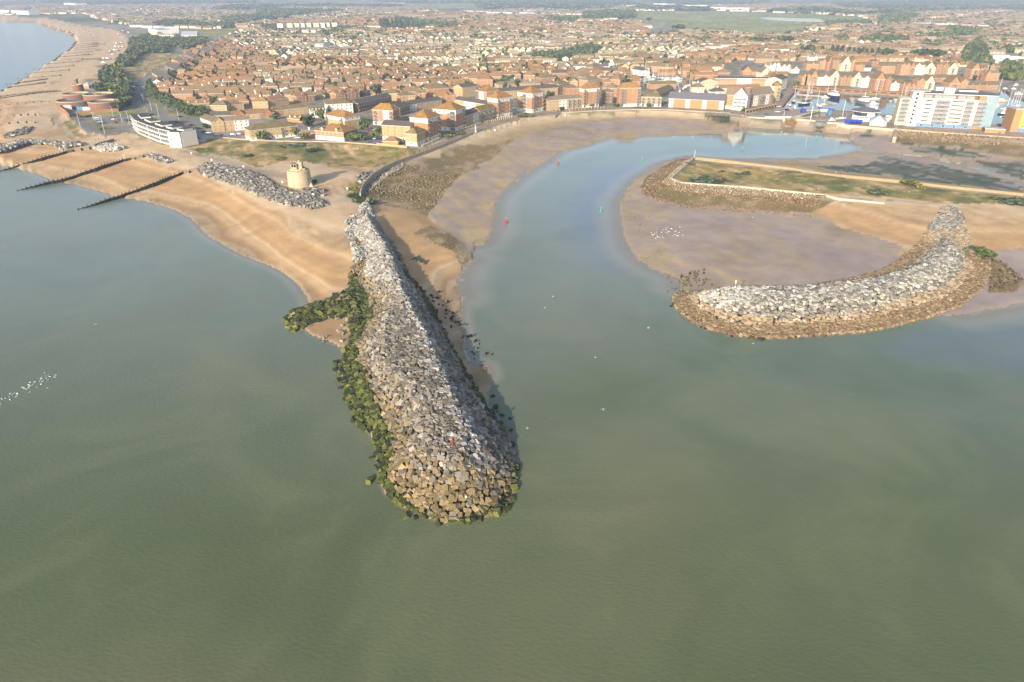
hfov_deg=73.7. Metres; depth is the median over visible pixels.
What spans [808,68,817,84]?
town house
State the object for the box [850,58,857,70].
town house
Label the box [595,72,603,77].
house
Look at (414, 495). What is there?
boulder
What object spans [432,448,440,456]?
boulder
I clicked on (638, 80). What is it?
house
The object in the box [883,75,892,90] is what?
town house
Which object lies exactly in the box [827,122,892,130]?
quay wall
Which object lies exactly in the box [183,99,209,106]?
terrace
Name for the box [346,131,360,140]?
tree
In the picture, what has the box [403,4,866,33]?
marsh field
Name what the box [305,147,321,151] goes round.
shrub
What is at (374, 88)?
tree
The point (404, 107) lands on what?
apartment block
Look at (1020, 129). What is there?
apartment block
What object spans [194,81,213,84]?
terrace
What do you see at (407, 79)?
house
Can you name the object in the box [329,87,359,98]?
house
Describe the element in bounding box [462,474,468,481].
boulder
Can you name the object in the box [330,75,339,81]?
house
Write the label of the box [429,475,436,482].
boulder
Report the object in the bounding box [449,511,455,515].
boulder
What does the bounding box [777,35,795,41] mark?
tree
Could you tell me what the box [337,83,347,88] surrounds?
house
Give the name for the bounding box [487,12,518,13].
distant building
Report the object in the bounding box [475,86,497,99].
apartment block
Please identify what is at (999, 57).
distant shed
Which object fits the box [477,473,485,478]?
boulder
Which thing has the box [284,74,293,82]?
house
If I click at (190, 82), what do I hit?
house
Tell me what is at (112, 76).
distant trees
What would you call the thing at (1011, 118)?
apartment block
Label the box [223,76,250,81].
terrace
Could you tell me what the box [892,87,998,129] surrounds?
apartment block
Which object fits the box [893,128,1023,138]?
sea wall
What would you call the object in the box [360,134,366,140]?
tree
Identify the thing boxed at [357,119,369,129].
tree
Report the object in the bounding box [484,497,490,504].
boulder
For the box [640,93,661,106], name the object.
apartment block
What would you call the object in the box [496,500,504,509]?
boulder
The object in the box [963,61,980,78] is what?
town house
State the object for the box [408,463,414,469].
boulder
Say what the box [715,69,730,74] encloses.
apartment block
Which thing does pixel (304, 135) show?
tree
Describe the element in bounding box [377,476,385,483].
boulder
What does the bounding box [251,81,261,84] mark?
house
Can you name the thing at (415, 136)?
apartment block
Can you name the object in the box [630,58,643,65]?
apartment block
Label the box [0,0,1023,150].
ground
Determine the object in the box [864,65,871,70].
town house
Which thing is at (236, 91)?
terrace
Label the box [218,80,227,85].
house
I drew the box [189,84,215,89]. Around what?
terrace
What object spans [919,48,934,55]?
poplar tree
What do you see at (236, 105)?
house
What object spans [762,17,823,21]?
pond water
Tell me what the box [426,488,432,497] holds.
boulder
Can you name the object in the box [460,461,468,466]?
boulder
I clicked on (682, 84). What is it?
harbour water
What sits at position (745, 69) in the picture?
apartment block
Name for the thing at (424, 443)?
boulder
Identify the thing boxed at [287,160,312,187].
round tower
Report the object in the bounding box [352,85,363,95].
house
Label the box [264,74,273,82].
house
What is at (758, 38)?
tree
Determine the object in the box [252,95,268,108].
house
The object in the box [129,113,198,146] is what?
curved flats
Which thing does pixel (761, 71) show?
apartment block
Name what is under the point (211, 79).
terrace
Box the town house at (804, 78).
[798,73,811,84]
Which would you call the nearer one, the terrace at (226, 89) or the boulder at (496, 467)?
the boulder at (496, 467)
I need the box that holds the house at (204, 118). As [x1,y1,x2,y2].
[200,114,213,124]
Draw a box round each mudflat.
[413,115,1023,263]
[428,114,1023,337]
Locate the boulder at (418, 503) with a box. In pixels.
[414,500,422,506]
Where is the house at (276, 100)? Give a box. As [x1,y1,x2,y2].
[265,93,288,107]
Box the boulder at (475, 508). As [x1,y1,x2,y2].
[471,505,478,512]
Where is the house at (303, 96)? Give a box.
[291,91,314,102]
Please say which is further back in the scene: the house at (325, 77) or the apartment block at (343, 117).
the house at (325, 77)
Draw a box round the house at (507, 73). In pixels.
[503,70,511,76]
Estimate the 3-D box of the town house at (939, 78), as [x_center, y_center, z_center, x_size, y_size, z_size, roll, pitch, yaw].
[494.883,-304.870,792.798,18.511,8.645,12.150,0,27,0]
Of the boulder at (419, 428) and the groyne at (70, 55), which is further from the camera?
the groyne at (70, 55)
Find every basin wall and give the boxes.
[641,74,693,90]
[781,89,909,114]
[992,89,1023,124]
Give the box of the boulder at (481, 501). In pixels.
[479,497,484,504]
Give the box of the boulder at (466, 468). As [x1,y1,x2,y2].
[463,465,470,470]
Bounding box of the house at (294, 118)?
[287,114,305,122]
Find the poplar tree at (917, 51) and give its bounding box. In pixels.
[910,49,922,53]
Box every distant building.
[0,10,11,13]
[11,10,39,14]
[64,3,86,4]
[303,41,329,45]
[314,43,327,46]
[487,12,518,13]
[653,3,674,4]
[710,7,724,10]
[725,7,748,10]
[764,47,789,51]
[932,23,957,24]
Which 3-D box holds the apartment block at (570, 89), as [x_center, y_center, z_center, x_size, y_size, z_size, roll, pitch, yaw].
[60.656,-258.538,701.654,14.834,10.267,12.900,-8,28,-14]
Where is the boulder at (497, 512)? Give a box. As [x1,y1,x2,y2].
[493,508,501,516]
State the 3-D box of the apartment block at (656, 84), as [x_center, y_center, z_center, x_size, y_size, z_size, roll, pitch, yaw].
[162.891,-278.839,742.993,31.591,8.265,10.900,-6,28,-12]
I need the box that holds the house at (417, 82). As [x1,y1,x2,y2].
[413,79,427,88]
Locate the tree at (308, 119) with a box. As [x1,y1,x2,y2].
[300,113,314,126]
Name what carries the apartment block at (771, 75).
on the ground
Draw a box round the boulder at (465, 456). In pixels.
[462,453,468,459]
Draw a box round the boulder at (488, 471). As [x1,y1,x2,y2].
[486,467,491,475]
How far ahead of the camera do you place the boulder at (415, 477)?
156.60 m
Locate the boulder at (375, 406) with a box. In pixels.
[372,403,380,409]
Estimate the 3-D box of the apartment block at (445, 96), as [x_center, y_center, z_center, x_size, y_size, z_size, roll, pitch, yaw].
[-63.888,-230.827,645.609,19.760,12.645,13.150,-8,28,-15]
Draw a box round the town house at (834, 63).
[830,58,840,70]
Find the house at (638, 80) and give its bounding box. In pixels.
[631,78,640,85]
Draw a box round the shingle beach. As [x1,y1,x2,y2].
[0,15,1023,522]
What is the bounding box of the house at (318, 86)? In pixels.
[314,84,323,89]
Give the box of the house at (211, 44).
[206,41,220,49]
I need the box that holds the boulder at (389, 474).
[387,472,395,477]
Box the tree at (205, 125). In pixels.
[201,123,210,128]
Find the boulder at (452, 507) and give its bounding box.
[449,503,455,511]
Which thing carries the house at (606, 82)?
on the ground
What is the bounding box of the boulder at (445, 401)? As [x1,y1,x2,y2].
[442,399,450,405]
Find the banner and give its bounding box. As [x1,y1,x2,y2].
[765,116,791,117]
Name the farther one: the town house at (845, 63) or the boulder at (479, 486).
the town house at (845, 63)
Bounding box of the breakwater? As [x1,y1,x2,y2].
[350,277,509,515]
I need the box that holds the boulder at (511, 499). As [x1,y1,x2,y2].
[507,496,515,503]
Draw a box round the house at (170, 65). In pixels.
[164,61,184,73]
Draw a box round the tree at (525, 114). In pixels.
[515,113,533,116]
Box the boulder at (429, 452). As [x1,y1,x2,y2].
[426,449,432,457]
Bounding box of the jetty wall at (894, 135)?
[892,125,897,142]
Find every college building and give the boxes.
[148,28,172,33]
[150,32,161,34]
[157,26,178,32]
[159,34,175,36]
[181,31,198,37]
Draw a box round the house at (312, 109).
[308,106,325,117]
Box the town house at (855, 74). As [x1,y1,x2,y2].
[850,70,860,85]
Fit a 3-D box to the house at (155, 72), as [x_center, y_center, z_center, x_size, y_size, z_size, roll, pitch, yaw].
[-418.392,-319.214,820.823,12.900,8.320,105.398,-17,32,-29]
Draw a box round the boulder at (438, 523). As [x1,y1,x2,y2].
[435,519,442,525]
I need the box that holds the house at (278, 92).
[273,89,283,95]
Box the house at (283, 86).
[279,84,289,91]
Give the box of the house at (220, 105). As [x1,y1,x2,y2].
[209,98,231,110]
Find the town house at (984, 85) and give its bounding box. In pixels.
[966,82,998,89]
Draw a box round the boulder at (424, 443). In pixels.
[420,440,427,446]
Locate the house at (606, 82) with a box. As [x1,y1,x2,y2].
[602,79,611,86]
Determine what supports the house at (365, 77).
on the ground
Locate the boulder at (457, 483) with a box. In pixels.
[453,480,460,487]
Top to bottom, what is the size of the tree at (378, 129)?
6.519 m
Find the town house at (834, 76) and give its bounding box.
[828,69,838,84]
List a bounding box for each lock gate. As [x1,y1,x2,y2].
[785,120,796,126]
[815,121,825,128]
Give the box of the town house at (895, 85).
[890,80,904,90]
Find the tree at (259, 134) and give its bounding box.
[255,131,265,139]
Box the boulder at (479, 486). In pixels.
[476,481,482,490]
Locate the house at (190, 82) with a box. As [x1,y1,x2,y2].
[187,80,197,85]
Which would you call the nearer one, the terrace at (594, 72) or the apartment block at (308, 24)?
the terrace at (594, 72)
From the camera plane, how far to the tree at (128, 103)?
630.70 m
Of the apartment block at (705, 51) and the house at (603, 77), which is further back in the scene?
the apartment block at (705, 51)
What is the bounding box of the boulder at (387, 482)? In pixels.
[383,480,394,488]
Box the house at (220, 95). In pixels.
[214,94,224,99]
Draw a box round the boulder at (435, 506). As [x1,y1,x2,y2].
[431,503,439,509]
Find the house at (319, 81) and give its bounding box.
[315,80,324,83]
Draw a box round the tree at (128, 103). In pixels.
[126,98,131,106]
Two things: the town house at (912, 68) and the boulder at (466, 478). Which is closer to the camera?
the boulder at (466, 478)
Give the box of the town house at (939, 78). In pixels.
[931,74,947,82]
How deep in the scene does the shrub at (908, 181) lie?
387.03 m
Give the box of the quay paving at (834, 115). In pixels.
[750,54,1023,138]
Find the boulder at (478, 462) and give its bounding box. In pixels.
[475,460,482,464]
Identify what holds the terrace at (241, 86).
on the ground
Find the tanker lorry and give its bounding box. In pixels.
[844,119,862,123]
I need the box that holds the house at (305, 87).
[302,84,312,90]
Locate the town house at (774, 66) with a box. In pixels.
[769,62,780,70]
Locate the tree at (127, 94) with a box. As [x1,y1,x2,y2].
[120,92,131,95]
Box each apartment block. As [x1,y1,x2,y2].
[243,121,297,140]
[277,23,285,28]
[305,23,312,26]
[314,123,357,141]
[319,22,325,27]
[324,98,352,112]
[324,109,360,126]
[325,22,331,27]
[331,22,338,26]
[352,93,391,111]
[371,103,399,124]
[381,120,413,139]
[382,89,399,100]
[394,101,409,115]
[396,91,414,101]
[404,126,425,145]
[405,96,441,110]
[409,109,441,141]
[422,83,448,96]
[433,90,455,103]
[433,101,465,130]
[449,80,463,85]
[453,82,476,96]
[454,96,487,108]
[465,107,478,126]
[474,103,495,121]
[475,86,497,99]
[477,74,492,86]
[487,91,512,117]
[496,84,558,98]
[517,86,545,112]
[523,70,534,79]
[535,74,555,84]
[544,94,582,110]
[549,80,568,94]
[550,69,570,77]
[563,84,578,94]
[576,67,587,71]
[578,76,599,86]
[579,72,590,78]
[579,83,599,107]
[585,63,603,69]
[600,67,617,73]
[601,88,613,103]
[602,84,617,96]
[610,75,624,85]
[614,58,627,64]
[614,67,632,76]
[617,82,640,106]
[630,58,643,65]
[630,74,641,80]
[632,67,649,75]
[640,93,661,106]
[646,62,674,71]
[646,80,676,88]
[652,84,673,96]
[677,51,701,57]
[680,67,712,76]
[692,77,718,90]
[701,49,711,53]
[712,77,768,85]
[714,84,760,90]
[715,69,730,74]
[724,87,735,108]
[732,87,751,109]
[740,65,750,74]
[749,86,774,106]
[751,68,758,75]
[753,56,772,62]
[756,66,768,76]
[762,73,778,76]
[764,62,769,69]
[765,74,787,89]
[772,80,781,99]
[780,61,791,63]
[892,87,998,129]
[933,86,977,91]
[1001,106,1023,131]
[1017,111,1023,132]
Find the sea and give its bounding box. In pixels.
[0,21,1023,681]
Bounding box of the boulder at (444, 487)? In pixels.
[439,484,447,491]
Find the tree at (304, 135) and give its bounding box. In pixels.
[298,132,309,138]
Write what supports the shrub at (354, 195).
on the dune grassland
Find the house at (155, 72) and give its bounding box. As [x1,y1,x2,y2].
[151,68,173,80]
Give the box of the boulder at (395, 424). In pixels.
[392,422,400,428]
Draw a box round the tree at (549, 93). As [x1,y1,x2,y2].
[544,91,554,96]
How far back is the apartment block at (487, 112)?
561.90 m
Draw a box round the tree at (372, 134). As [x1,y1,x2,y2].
[369,132,375,137]
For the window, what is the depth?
491.20 m
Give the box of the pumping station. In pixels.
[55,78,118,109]
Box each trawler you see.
[825,86,840,99]
[855,93,870,103]
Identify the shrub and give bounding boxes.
[97,127,113,129]
[168,120,185,122]
[194,147,208,150]
[241,153,254,156]
[275,156,287,159]
[277,143,310,147]
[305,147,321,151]
[344,186,360,190]
[346,192,364,198]
[351,198,372,203]
[359,198,376,204]
[689,174,726,183]
[735,171,751,175]
[866,188,889,194]
[899,179,922,185]
[963,247,999,258]
[968,245,985,248]
[991,195,1023,205]
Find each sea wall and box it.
[359,109,726,195]
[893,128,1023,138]
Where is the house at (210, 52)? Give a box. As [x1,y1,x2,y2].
[199,46,215,55]
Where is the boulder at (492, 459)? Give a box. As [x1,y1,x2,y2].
[489,456,495,462]
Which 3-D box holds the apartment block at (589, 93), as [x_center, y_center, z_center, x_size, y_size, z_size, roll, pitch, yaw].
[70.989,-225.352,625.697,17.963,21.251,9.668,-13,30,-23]
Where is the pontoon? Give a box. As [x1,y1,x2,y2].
[787,91,798,104]
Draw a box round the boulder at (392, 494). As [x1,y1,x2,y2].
[388,492,394,499]
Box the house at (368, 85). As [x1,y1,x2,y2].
[366,82,375,92]
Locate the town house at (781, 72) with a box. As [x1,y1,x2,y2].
[768,71,787,75]
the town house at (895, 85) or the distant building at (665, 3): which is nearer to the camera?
the town house at (895, 85)
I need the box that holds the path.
[51,34,1009,203]
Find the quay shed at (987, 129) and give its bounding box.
[982,126,1005,133]
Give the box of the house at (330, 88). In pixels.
[328,86,339,95]
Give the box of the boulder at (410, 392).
[407,389,415,397]
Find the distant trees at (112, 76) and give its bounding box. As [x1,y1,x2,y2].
[0,0,1023,93]
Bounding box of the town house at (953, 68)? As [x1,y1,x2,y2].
[947,61,958,73]
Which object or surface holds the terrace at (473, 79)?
on the ground
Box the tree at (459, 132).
[448,131,465,133]
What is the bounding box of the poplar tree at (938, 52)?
[932,48,947,56]
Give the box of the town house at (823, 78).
[816,73,829,84]
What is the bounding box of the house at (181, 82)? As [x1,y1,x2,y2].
[174,80,186,85]
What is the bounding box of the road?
[73,74,405,145]
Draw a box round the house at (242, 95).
[236,94,248,97]
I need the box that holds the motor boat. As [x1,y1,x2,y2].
[998,98,1007,101]
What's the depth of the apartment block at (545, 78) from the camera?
773.84 m
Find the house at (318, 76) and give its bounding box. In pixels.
[314,74,323,78]
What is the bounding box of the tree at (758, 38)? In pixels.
[749,37,769,40]
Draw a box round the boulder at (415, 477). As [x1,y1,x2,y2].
[413,475,418,482]
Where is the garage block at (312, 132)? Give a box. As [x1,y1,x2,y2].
[299,127,315,136]
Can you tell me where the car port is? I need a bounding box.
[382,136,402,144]
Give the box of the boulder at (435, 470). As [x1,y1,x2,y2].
[433,467,438,475]
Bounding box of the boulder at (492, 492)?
[490,490,497,495]
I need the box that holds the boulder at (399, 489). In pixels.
[396,486,402,493]
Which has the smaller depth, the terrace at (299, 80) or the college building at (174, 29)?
the terrace at (299, 80)
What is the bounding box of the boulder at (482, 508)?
[477,505,486,512]
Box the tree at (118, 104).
[114,100,122,110]
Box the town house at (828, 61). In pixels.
[825,55,831,69]
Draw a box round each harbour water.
[640,75,691,89]
[784,91,897,113]
[991,91,1023,123]
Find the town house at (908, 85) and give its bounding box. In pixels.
[899,82,916,91]
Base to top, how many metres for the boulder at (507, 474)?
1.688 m
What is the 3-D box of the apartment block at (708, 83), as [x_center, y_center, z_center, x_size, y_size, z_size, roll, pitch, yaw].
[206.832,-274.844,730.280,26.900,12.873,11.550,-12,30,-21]
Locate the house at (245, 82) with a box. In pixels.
[240,80,249,84]
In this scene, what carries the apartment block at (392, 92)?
on the ground
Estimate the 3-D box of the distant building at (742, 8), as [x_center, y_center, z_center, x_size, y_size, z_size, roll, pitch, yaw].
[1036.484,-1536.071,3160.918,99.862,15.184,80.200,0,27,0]
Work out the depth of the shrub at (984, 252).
292.10 m
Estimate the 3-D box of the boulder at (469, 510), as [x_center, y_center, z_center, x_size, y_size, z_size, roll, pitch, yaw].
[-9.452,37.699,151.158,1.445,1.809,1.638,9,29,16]
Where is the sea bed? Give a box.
[0,18,1023,522]
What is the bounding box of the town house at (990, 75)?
[980,70,1000,80]
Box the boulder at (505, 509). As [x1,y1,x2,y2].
[502,505,510,512]
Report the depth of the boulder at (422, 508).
151.80 m
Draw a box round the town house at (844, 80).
[838,74,851,85]
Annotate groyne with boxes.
[0,89,56,96]
[0,90,60,98]
[0,112,39,116]
[0,120,35,124]
[0,138,113,170]
[1,77,47,89]
[1,100,53,105]
[2,81,45,91]
[17,151,147,190]
[19,74,60,81]
[26,64,73,73]
[26,68,69,77]
[53,53,89,60]
[78,166,201,209]
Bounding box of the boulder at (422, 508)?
[418,505,425,511]
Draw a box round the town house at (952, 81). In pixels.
[941,75,960,90]
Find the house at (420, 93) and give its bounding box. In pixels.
[416,89,425,98]
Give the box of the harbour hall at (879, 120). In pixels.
[869,114,886,125]
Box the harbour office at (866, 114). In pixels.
[851,106,889,121]
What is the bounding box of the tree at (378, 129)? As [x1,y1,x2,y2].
[374,125,381,133]
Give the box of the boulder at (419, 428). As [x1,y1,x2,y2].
[415,425,424,433]
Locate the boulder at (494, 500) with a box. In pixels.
[490,496,497,506]
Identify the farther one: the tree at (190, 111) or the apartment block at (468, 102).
the apartment block at (468, 102)
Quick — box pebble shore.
[363,112,1023,292]
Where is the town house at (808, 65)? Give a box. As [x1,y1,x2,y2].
[803,61,819,69]
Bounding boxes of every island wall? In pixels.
[670,156,883,203]
[695,157,1023,195]
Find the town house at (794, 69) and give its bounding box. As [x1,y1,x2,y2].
[788,66,799,72]
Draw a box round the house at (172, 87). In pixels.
[169,82,180,92]
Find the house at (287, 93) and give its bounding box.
[284,90,293,100]
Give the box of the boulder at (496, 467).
[492,464,499,471]
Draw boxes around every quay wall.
[732,110,819,122]
[796,114,818,121]
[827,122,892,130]
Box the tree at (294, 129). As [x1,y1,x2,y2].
[290,126,296,134]
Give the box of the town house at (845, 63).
[838,55,851,70]
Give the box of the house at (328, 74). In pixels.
[324,72,332,76]
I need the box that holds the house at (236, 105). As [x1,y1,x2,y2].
[228,99,243,110]
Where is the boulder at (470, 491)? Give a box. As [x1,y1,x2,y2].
[466,488,474,496]
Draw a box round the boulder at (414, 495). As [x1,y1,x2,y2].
[412,492,421,498]
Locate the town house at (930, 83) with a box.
[923,74,935,89]
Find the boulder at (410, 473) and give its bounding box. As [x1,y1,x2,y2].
[406,470,415,478]
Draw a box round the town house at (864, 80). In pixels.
[857,74,872,87]
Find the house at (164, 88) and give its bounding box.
[158,84,170,92]
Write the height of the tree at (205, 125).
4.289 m
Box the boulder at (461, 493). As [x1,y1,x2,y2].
[457,490,466,500]
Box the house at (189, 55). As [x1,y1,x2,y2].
[184,50,201,61]
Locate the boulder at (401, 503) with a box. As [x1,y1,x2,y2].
[398,499,405,507]
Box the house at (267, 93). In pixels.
[262,90,272,96]
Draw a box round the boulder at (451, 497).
[447,494,455,501]
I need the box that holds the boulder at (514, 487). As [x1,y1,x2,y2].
[510,484,517,490]
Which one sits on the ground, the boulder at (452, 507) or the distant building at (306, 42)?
the distant building at (306, 42)
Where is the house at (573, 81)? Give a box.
[568,77,577,85]
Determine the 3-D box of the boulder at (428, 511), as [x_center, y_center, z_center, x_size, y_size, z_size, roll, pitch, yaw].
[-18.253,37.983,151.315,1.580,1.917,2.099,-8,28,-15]
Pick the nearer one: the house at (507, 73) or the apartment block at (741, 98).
the apartment block at (741, 98)
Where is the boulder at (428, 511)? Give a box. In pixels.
[426,508,433,514]
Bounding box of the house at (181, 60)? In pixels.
[174,56,193,68]
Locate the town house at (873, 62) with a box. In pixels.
[868,59,879,66]
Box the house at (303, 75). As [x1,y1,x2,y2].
[297,73,307,77]
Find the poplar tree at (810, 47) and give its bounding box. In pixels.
[800,44,816,50]
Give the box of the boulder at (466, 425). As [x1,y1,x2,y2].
[464,422,471,427]
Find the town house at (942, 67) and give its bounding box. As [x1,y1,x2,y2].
[934,62,949,73]
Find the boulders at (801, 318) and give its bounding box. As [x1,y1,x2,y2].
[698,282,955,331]
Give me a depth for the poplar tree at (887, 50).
1046.80 m
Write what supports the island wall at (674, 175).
on the dune grassland
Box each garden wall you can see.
[217,136,379,144]
[377,143,406,147]
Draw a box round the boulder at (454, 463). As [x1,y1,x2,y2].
[451,460,457,466]
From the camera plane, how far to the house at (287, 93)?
660.57 m
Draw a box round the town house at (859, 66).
[853,62,864,71]
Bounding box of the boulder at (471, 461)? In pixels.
[468,458,473,465]
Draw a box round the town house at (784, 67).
[780,64,791,70]
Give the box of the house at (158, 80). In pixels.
[153,78,163,86]
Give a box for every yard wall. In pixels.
[58,105,69,117]
[76,108,118,113]
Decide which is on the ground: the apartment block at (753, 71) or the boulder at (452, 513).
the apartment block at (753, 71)
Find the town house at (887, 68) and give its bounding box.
[877,63,896,73]
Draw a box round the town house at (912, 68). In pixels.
[908,61,915,74]
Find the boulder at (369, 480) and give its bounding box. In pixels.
[366,476,373,484]
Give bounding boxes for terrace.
[156,82,173,90]
[172,88,195,99]
[175,86,189,89]
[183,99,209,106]
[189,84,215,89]
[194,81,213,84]
[198,78,221,81]
[198,89,225,96]
[209,111,231,116]
[209,115,249,131]
[210,76,223,79]
[214,87,242,94]
[223,76,237,83]
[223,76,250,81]
[224,95,251,106]
[226,89,244,93]
[230,108,273,119]
[232,83,255,91]
[238,78,253,81]
[244,87,267,91]
[245,89,265,94]
[264,83,279,91]
[271,103,309,116]
[278,79,290,83]
[281,82,310,88]
[281,89,302,92]
[292,78,316,82]
[312,90,325,98]
[346,78,359,85]
[349,80,364,90]
[384,81,410,87]
[402,87,417,96]
[429,79,442,83]
[445,79,471,86]
[453,72,463,78]
[464,73,484,78]
[469,75,491,83]
[487,73,504,79]
[494,79,539,87]
[519,79,540,85]
[566,71,579,75]
[570,74,580,77]
[583,70,604,74]
[668,90,726,109]
[693,72,717,79]
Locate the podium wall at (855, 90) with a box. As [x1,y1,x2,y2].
[793,86,910,95]
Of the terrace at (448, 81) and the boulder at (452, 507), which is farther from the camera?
the terrace at (448, 81)
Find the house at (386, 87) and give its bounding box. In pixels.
[383,85,391,90]
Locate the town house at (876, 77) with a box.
[868,70,885,90]
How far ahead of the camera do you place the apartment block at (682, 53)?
1060.04 m
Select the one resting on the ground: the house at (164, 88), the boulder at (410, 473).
the house at (164, 88)
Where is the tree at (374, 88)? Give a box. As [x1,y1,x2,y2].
[369,84,382,94]
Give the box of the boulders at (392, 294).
[0,126,991,524]
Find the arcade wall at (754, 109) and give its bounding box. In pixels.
[745,103,776,112]
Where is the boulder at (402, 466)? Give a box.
[398,463,405,469]
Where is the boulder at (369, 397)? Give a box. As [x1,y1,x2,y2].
[366,395,373,401]
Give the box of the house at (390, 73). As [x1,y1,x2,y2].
[385,71,392,77]
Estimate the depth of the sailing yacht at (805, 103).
647.26 m
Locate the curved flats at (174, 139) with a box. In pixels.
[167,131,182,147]
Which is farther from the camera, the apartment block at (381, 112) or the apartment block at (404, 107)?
the apartment block at (404, 107)
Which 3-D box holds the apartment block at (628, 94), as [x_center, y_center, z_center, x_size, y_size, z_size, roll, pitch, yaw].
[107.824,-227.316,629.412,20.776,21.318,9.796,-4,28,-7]
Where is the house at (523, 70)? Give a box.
[519,67,527,72]
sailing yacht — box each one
[798,83,809,104]
[836,101,846,119]
[868,80,880,99]
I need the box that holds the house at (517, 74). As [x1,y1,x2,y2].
[514,71,520,79]
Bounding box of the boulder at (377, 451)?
[373,447,381,455]
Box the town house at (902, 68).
[895,62,910,75]
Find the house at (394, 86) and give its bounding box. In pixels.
[388,83,396,89]
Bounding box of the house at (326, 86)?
[324,84,334,92]
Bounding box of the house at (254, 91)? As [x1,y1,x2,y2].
[249,90,261,93]
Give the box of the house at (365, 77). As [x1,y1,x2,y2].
[361,76,370,79]
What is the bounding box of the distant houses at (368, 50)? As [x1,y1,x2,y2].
[0,2,1023,79]
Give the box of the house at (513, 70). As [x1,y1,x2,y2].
[510,68,518,74]
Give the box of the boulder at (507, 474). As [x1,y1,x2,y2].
[504,471,510,477]
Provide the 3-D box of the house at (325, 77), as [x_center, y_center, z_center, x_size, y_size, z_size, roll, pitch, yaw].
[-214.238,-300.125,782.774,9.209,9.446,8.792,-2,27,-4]
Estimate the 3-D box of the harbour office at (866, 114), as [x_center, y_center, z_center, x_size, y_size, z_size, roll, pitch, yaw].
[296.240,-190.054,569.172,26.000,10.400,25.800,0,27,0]
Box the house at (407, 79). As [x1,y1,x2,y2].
[400,78,413,85]
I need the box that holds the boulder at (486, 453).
[483,450,489,457]
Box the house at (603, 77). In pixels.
[599,74,609,83]
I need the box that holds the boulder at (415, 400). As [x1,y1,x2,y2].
[413,397,419,403]
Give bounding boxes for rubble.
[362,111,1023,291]
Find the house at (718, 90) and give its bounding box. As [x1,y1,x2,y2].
[708,86,725,93]
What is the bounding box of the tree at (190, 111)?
[186,108,194,114]
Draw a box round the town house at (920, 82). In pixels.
[912,77,926,88]
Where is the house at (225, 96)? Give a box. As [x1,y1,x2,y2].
[222,94,234,99]
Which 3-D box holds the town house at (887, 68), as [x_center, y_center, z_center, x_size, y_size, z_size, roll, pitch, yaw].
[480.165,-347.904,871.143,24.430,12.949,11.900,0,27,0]
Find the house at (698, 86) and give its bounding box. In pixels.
[690,81,704,92]
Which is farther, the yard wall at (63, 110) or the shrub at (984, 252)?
the yard wall at (63, 110)
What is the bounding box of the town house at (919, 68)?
[914,62,925,74]
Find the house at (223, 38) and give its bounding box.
[219,36,231,41]
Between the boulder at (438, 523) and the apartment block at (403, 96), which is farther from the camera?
the apartment block at (403, 96)
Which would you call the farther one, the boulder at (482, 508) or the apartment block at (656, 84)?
the apartment block at (656, 84)
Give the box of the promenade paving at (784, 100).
[417,90,850,152]
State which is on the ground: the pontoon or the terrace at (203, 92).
the terrace at (203, 92)
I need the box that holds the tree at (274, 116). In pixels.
[268,113,277,119]
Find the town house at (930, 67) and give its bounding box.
[923,61,936,73]
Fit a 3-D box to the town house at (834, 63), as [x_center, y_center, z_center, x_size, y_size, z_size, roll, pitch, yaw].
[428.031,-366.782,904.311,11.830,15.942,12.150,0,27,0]
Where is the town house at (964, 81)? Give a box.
[958,77,969,88]
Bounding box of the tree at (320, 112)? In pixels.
[315,108,324,120]
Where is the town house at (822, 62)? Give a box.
[816,58,825,69]
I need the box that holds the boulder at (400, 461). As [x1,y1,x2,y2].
[397,459,404,465]
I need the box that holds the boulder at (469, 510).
[465,508,472,514]
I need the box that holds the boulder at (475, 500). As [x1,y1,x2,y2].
[472,496,478,504]
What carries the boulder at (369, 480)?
in the sea
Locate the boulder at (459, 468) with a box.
[457,464,462,470]
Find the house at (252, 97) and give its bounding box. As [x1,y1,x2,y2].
[249,92,262,103]
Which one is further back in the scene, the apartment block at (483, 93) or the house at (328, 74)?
the house at (328, 74)
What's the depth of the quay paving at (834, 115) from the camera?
565.05 m
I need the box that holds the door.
[63,105,71,109]
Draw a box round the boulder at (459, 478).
[456,473,463,483]
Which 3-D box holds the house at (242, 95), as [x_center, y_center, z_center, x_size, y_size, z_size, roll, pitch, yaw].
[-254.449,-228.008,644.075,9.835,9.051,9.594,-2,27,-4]
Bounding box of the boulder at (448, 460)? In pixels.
[446,455,454,461]
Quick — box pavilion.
[83,82,91,87]
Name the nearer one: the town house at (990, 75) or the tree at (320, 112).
the tree at (320, 112)
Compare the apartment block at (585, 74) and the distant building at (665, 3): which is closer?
the apartment block at (585, 74)
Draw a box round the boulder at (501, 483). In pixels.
[498,480,504,486]
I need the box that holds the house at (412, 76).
[408,74,416,78]
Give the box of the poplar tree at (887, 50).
[878,47,895,54]
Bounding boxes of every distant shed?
[414,16,448,17]
[990,54,1009,60]
[1009,55,1023,59]
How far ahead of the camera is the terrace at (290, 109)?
586.62 m
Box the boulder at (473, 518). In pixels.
[470,515,476,521]
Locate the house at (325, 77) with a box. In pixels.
[320,75,329,83]
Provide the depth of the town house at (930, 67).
860.93 m
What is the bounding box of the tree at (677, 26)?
[671,24,685,28]
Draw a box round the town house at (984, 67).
[978,65,988,78]

